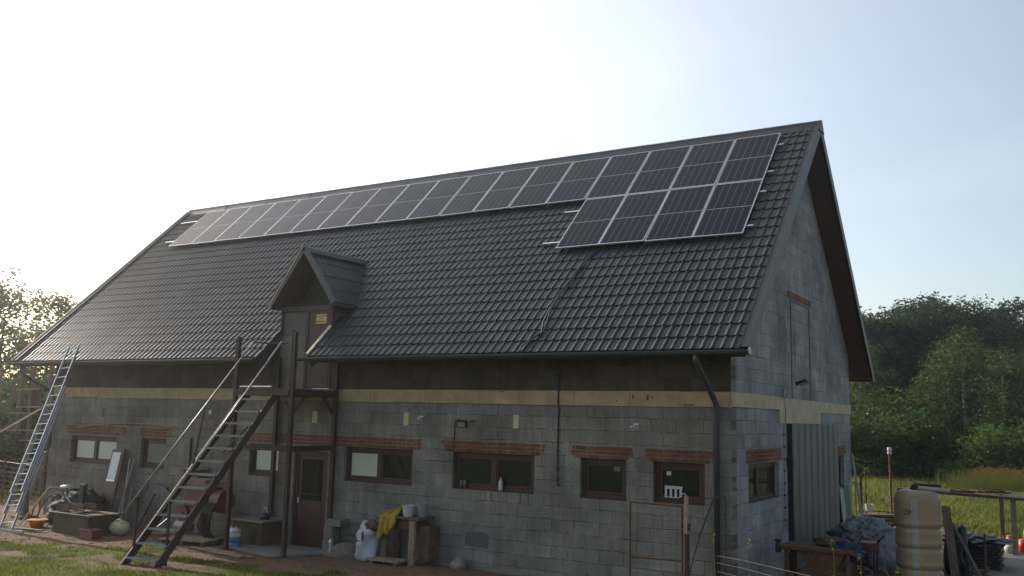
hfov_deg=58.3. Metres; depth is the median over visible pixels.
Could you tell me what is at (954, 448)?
shrub
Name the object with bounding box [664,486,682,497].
slotted bracket
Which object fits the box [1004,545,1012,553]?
ball
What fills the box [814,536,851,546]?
brown rag bundle
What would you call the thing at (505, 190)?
solar panel
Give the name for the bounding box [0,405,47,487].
dense shrub
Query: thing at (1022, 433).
shrub
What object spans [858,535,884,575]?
machine stand
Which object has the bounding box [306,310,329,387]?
hatch door
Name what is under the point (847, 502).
leaning board
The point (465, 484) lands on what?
jar
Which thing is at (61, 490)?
hose
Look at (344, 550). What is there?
sand heap
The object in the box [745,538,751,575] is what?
weed
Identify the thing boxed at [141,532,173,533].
plank
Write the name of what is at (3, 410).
dense shrub
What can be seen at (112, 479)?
leaning door leaf
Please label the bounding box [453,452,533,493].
window
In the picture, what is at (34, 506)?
stick
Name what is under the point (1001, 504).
beam
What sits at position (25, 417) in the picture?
slanting pole
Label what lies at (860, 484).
fence post
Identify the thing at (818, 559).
rusty table
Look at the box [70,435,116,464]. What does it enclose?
window
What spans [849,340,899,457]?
young birch
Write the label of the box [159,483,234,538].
workshop machine
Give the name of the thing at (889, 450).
rusty pole
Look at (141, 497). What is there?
pole
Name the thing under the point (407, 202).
solar panel
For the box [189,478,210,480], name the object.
plank
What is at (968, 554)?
plank
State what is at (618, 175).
solar panel
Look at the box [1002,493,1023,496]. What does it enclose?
scrap bar
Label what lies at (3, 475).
fence
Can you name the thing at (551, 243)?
mounting rail
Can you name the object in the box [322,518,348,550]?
block pillar
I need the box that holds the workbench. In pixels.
[376,513,438,565]
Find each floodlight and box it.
[453,419,474,449]
[783,379,811,425]
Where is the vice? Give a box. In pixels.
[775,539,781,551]
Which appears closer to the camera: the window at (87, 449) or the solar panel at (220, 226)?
the window at (87, 449)
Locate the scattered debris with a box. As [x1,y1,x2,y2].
[822,526,1005,575]
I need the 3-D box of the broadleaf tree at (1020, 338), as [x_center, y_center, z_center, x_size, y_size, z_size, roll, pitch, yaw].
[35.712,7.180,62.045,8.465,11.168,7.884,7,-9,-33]
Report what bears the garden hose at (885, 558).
on the ground at (354, 567)
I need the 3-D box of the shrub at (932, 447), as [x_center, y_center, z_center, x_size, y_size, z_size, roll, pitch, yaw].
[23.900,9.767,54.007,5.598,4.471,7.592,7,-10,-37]
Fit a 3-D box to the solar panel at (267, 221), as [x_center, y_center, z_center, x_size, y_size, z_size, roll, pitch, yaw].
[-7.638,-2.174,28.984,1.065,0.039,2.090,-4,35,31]
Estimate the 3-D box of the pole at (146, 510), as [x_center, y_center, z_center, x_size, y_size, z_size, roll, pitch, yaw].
[-9.539,5.822,23.912,0.422,0.899,0.049,7,-10,-36]
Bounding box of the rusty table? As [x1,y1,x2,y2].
[780,541,857,575]
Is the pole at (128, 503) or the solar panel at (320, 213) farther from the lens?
the solar panel at (320, 213)
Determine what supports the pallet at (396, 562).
on the ground at (354, 567)
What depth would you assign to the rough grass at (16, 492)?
31.32 m
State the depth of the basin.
23.64 m
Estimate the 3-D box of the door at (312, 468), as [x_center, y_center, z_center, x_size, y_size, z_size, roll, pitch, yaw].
[-4.702,4.965,21.432,0.850,2.075,0.090,-3,-9,31]
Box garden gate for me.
[629,501,682,575]
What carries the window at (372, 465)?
in the barn
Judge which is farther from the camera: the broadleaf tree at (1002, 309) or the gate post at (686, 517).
the broadleaf tree at (1002, 309)
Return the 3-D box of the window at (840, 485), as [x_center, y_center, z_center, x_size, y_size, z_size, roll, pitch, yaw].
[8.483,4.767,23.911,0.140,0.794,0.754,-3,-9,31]
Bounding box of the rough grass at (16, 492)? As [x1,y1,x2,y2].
[0,478,45,526]
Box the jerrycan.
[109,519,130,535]
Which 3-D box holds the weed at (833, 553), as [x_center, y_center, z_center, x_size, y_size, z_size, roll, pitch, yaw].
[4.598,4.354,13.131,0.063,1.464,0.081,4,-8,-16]
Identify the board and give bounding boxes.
[190,546,242,557]
[204,547,236,553]
[206,551,253,557]
[839,488,846,522]
[843,485,851,518]
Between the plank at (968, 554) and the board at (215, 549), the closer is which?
the plank at (968, 554)
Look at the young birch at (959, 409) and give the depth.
56.13 m
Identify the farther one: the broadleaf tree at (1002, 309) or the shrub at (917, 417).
the broadleaf tree at (1002, 309)
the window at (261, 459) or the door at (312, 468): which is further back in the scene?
the window at (261, 459)
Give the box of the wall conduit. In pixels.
[783,426,786,527]
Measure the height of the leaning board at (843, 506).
1.465 m
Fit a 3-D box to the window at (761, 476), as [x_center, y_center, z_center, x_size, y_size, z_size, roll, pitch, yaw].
[4.878,3.799,18.042,0.140,0.724,2.084,-3,-9,31]
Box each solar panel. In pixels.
[169,209,229,246]
[191,206,251,244]
[214,203,275,241]
[239,199,300,239]
[263,196,325,236]
[290,192,352,233]
[317,189,379,229]
[346,185,408,226]
[375,181,438,223]
[406,176,470,219]
[439,172,503,216]
[473,167,537,212]
[509,162,573,208]
[546,157,610,204]
[556,195,625,248]
[585,151,650,199]
[599,190,669,245]
[627,145,691,194]
[645,185,714,241]
[670,140,734,189]
[693,179,762,237]
[716,133,780,184]
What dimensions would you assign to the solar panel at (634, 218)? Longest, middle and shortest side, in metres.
2.090 x 1.065 x 0.040 m
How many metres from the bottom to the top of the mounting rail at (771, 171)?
0.055 m
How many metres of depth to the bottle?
18.77 m
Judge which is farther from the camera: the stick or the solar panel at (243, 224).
the solar panel at (243, 224)
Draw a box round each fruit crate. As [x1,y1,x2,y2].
[56,503,82,511]
[71,503,97,511]
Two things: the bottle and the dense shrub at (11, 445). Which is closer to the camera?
the bottle
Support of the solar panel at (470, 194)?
attached to the mounting rail at (771, 171)
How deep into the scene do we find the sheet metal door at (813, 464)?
20.91 m
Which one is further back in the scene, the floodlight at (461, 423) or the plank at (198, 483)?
the plank at (198, 483)
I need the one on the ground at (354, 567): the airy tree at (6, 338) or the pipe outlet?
the airy tree at (6, 338)
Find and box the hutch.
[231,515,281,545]
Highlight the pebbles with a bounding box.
[0,517,501,575]
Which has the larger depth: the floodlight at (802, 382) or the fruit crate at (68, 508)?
the fruit crate at (68, 508)
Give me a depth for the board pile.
27.45 m
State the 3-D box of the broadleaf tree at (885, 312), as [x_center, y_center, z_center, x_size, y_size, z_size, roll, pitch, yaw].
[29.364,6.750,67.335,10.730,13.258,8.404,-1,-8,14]
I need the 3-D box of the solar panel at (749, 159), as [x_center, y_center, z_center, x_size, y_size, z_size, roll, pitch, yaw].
[5.453,-2.973,21.074,1.065,0.038,2.090,-4,35,31]
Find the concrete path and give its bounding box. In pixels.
[973,553,1023,575]
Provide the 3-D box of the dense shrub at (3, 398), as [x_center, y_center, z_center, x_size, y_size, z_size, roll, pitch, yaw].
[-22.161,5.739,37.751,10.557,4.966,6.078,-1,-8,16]
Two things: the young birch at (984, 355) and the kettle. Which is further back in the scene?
the young birch at (984, 355)
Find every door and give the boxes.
[295,455,325,547]
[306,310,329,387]
[788,423,839,570]
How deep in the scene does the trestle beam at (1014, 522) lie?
22.57 m
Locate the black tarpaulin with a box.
[944,524,971,575]
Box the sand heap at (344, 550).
[330,542,355,558]
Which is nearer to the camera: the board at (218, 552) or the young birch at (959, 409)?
the board at (218, 552)
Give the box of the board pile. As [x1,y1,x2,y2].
[863,514,896,526]
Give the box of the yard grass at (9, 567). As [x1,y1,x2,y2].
[0,527,346,575]
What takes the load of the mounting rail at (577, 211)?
attached to the barn
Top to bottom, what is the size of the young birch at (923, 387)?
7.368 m
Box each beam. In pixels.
[897,487,1010,537]
[934,491,1023,555]
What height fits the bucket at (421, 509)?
0.280 m
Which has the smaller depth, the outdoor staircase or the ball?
the outdoor staircase
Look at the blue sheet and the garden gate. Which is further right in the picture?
the blue sheet
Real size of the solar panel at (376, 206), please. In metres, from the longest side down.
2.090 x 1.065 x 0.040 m
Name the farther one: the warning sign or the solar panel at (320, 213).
the solar panel at (320, 213)
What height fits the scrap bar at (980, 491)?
0.117 m
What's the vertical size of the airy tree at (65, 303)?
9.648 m
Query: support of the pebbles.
on the ground at (354, 567)
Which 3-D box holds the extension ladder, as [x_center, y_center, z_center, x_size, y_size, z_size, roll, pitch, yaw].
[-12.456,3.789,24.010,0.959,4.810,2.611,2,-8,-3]
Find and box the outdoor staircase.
[120,341,288,567]
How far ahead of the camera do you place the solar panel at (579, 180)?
23.27 m
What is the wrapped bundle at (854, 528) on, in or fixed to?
on the ground at (354, 567)
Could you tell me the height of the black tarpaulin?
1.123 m
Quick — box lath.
[3,527,43,530]
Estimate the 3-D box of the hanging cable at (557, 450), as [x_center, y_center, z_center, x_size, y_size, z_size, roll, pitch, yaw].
[0.537,2.589,18.001,0.967,2.562,0.117,6,-9,-28]
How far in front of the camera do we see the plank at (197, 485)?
21.97 m
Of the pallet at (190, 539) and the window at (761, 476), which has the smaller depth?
the window at (761, 476)
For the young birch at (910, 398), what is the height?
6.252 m
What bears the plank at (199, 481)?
on the plank at (198, 483)
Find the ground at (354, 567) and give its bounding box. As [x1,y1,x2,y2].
[0,461,1023,575]
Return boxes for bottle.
[498,477,502,490]
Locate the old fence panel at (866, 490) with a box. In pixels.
[865,476,900,513]
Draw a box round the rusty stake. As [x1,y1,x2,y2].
[983,534,986,575]
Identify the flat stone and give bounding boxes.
[320,550,332,556]
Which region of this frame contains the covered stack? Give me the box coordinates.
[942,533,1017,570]
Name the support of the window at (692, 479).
in the barn
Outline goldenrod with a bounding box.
[940,461,1023,483]
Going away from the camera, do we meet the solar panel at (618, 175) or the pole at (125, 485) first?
the solar panel at (618, 175)
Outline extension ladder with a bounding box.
[0,345,79,533]
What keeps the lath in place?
on the ground at (354, 567)
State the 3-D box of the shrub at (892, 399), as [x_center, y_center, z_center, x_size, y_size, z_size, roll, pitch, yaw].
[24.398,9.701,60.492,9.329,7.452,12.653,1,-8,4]
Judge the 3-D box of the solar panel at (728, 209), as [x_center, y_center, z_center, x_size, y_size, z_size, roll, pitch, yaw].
[4.628,-1.704,19.582,1.065,0.038,2.090,-3,35,31]
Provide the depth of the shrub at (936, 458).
55.09 m
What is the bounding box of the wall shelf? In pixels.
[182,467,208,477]
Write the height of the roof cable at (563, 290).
2.541 m
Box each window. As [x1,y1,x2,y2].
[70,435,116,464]
[142,438,165,468]
[249,443,279,476]
[345,447,412,485]
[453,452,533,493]
[581,458,625,500]
[655,461,704,505]
[748,462,777,502]
[838,456,843,486]
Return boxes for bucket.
[402,505,414,516]
[416,502,427,516]
[864,504,872,510]
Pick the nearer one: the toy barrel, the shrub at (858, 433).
the toy barrel
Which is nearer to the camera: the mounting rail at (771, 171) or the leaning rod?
the leaning rod
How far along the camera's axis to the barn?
20.28 m
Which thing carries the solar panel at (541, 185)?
attached to the mounting rail at (771, 171)
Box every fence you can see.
[0,460,43,508]
[689,540,807,575]
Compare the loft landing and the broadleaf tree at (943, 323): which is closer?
the loft landing
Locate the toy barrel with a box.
[1018,539,1023,552]
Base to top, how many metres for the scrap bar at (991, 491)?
0.117 m
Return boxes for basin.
[26,518,47,526]
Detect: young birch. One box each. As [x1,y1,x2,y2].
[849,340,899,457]
[894,384,929,455]
[903,362,963,473]
[910,345,981,462]
[915,324,1005,459]
[940,337,1013,432]
[966,346,1023,468]
[985,346,1023,432]
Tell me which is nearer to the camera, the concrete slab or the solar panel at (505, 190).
the concrete slab
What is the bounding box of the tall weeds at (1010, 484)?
[909,465,1023,492]
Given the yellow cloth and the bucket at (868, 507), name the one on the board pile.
the bucket at (868, 507)
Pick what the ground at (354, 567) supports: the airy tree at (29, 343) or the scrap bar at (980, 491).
the airy tree at (29, 343)
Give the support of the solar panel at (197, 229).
attached to the mounting rail at (771, 171)
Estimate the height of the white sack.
0.869 m
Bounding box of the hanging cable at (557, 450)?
[520,358,560,485]
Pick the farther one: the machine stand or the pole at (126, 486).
the pole at (126, 486)
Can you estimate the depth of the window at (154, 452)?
24.55 m
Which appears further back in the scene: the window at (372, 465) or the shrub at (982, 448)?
the shrub at (982, 448)
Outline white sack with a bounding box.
[354,519,379,561]
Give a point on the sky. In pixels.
(120, 119)
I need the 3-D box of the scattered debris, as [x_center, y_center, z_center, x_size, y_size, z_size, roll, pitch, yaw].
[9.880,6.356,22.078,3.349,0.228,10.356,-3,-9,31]
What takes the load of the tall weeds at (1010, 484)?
on the ground at (354, 567)
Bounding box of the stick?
[19,487,49,525]
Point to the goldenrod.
(1007, 471)
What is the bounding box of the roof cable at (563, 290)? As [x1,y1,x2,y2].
[519,245,600,351]
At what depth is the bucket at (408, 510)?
19.17 m
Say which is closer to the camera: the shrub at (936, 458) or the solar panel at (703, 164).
the solar panel at (703, 164)
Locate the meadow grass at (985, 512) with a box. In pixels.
[852,469,1023,538]
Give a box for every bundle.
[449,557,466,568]
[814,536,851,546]
[826,515,897,573]
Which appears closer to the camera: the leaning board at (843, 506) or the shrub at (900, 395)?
the leaning board at (843, 506)
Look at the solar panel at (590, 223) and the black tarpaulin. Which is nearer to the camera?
the black tarpaulin
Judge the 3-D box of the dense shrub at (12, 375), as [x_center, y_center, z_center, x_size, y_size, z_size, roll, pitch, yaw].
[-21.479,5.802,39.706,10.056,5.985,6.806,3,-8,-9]
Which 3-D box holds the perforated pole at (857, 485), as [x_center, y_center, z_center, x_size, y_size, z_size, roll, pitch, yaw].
[9.076,5.522,23.975,0.073,2.313,1.873,0,-8,11]
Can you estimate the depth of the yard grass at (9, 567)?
18.12 m
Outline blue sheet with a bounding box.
[834,540,868,562]
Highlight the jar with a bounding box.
[463,480,466,487]
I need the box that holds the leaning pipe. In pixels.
[29,451,47,499]
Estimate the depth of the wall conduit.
19.18 m
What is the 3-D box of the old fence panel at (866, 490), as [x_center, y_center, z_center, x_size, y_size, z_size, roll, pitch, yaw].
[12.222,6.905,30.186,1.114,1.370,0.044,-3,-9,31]
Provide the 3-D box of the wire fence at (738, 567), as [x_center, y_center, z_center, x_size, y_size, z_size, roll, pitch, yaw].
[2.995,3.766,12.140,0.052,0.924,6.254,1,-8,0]
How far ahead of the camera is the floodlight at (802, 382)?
19.40 m
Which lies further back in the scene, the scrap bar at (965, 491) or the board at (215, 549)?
the scrap bar at (965, 491)
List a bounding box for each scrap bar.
[950,488,973,492]
[976,488,986,492]
[987,488,1005,492]
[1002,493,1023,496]
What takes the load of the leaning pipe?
on the ground at (354, 567)
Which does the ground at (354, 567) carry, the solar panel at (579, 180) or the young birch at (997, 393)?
the young birch at (997, 393)
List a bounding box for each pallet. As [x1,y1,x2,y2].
[158,534,222,546]
[367,556,407,566]
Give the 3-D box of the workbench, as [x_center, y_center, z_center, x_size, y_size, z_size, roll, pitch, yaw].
[-2.392,5.318,19.482,1.655,0.985,0.580,-3,-9,31]
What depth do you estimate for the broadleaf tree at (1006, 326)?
66.81 m
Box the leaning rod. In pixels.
[689,500,713,575]
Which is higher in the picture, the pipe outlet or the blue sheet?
the pipe outlet
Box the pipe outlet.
[630,423,638,428]
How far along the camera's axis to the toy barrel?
22.87 m
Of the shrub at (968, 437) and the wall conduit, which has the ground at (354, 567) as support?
the shrub at (968, 437)
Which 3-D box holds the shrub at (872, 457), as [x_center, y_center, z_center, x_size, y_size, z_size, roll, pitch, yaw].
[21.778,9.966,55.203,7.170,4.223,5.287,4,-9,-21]
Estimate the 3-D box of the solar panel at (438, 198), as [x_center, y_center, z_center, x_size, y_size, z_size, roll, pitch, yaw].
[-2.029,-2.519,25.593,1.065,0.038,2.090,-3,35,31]
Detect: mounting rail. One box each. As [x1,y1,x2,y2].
[165,170,773,242]
[181,143,783,224]
[543,224,753,244]
[565,190,765,213]
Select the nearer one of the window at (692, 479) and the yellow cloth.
the window at (692, 479)
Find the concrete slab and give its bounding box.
[229,543,323,557]
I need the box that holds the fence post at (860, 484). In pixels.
[852,475,862,515]
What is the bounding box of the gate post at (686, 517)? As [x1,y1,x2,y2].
[680,493,726,575]
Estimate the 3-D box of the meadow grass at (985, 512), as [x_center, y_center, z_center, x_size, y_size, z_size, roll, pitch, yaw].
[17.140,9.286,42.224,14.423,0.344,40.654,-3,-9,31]
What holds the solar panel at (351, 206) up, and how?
attached to the mounting rail at (771, 171)
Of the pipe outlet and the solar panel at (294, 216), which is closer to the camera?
the pipe outlet
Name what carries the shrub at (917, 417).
on the ground at (354, 567)
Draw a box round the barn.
[8,120,874,575]
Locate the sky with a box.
[0,0,1023,421]
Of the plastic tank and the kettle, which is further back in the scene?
the kettle
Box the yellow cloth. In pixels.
[376,507,402,539]
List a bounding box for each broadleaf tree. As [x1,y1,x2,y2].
[851,306,937,417]
[867,291,970,389]
[888,294,1022,397]
[931,296,1023,403]
[984,311,1023,410]
[988,313,1023,398]
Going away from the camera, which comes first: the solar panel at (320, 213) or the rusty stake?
the rusty stake
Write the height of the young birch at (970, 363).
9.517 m
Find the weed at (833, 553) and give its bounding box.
[830,540,834,575]
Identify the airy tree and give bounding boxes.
[0,267,27,385]
[0,283,47,380]
[1,322,47,384]
[4,286,82,380]
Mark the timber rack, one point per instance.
(34, 398)
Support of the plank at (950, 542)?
on the ground at (354, 567)
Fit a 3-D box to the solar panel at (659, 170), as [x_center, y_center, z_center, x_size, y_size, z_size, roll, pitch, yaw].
[3.584,-2.856,22.206,1.065,0.040,2.090,-3,35,31]
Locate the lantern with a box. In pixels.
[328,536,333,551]
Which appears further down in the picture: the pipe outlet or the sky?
the pipe outlet
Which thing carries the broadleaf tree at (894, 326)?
on the ground at (354, 567)
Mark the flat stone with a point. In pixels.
(326, 553)
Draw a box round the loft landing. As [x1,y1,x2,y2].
[223,330,339,557]
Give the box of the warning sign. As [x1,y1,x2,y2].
[316,314,326,323]
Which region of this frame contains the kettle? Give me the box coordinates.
[260,508,269,519]
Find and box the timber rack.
[0,341,53,494]
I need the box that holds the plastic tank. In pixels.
[894,483,949,575]
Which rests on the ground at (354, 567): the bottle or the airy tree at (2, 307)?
the airy tree at (2, 307)
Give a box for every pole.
[0,408,40,431]
[118,460,134,512]
[120,458,129,518]
[124,487,132,520]
[130,469,154,524]
[137,494,155,528]
[188,438,191,466]
[851,453,862,515]
[887,447,892,518]
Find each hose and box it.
[29,487,65,524]
[36,492,67,517]
[884,543,895,575]
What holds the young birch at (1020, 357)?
on the ground at (354, 567)
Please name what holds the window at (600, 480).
in the barn
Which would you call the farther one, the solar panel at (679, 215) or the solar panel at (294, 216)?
the solar panel at (294, 216)
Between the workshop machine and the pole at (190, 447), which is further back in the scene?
the pole at (190, 447)
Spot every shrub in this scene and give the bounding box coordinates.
[0,352,55,405]
[0,366,54,465]
[0,378,53,463]
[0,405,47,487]
[0,431,48,487]
[850,399,921,478]
[850,424,938,476]
[851,386,941,474]
[858,402,958,478]
[868,415,979,478]
[876,382,940,454]
[913,423,960,475]
[925,429,998,478]
[931,423,1023,481]
[947,422,1020,469]
[972,414,1023,468]
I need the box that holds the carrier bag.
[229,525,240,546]
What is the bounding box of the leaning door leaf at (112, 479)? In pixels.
[101,449,126,511]
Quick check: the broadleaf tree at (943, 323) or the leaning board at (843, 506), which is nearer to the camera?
the leaning board at (843, 506)
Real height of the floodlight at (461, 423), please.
0.648 m
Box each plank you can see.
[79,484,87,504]
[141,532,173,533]
[185,484,208,486]
[187,482,209,484]
[188,480,209,482]
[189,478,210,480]
[941,506,959,575]
[952,522,981,575]
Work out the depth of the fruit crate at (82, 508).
22.88 m
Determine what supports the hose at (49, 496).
on the ground at (354, 567)
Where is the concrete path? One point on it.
(1014, 565)
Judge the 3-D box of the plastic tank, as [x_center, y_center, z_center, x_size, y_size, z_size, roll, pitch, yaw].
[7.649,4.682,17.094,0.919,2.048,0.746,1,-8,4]

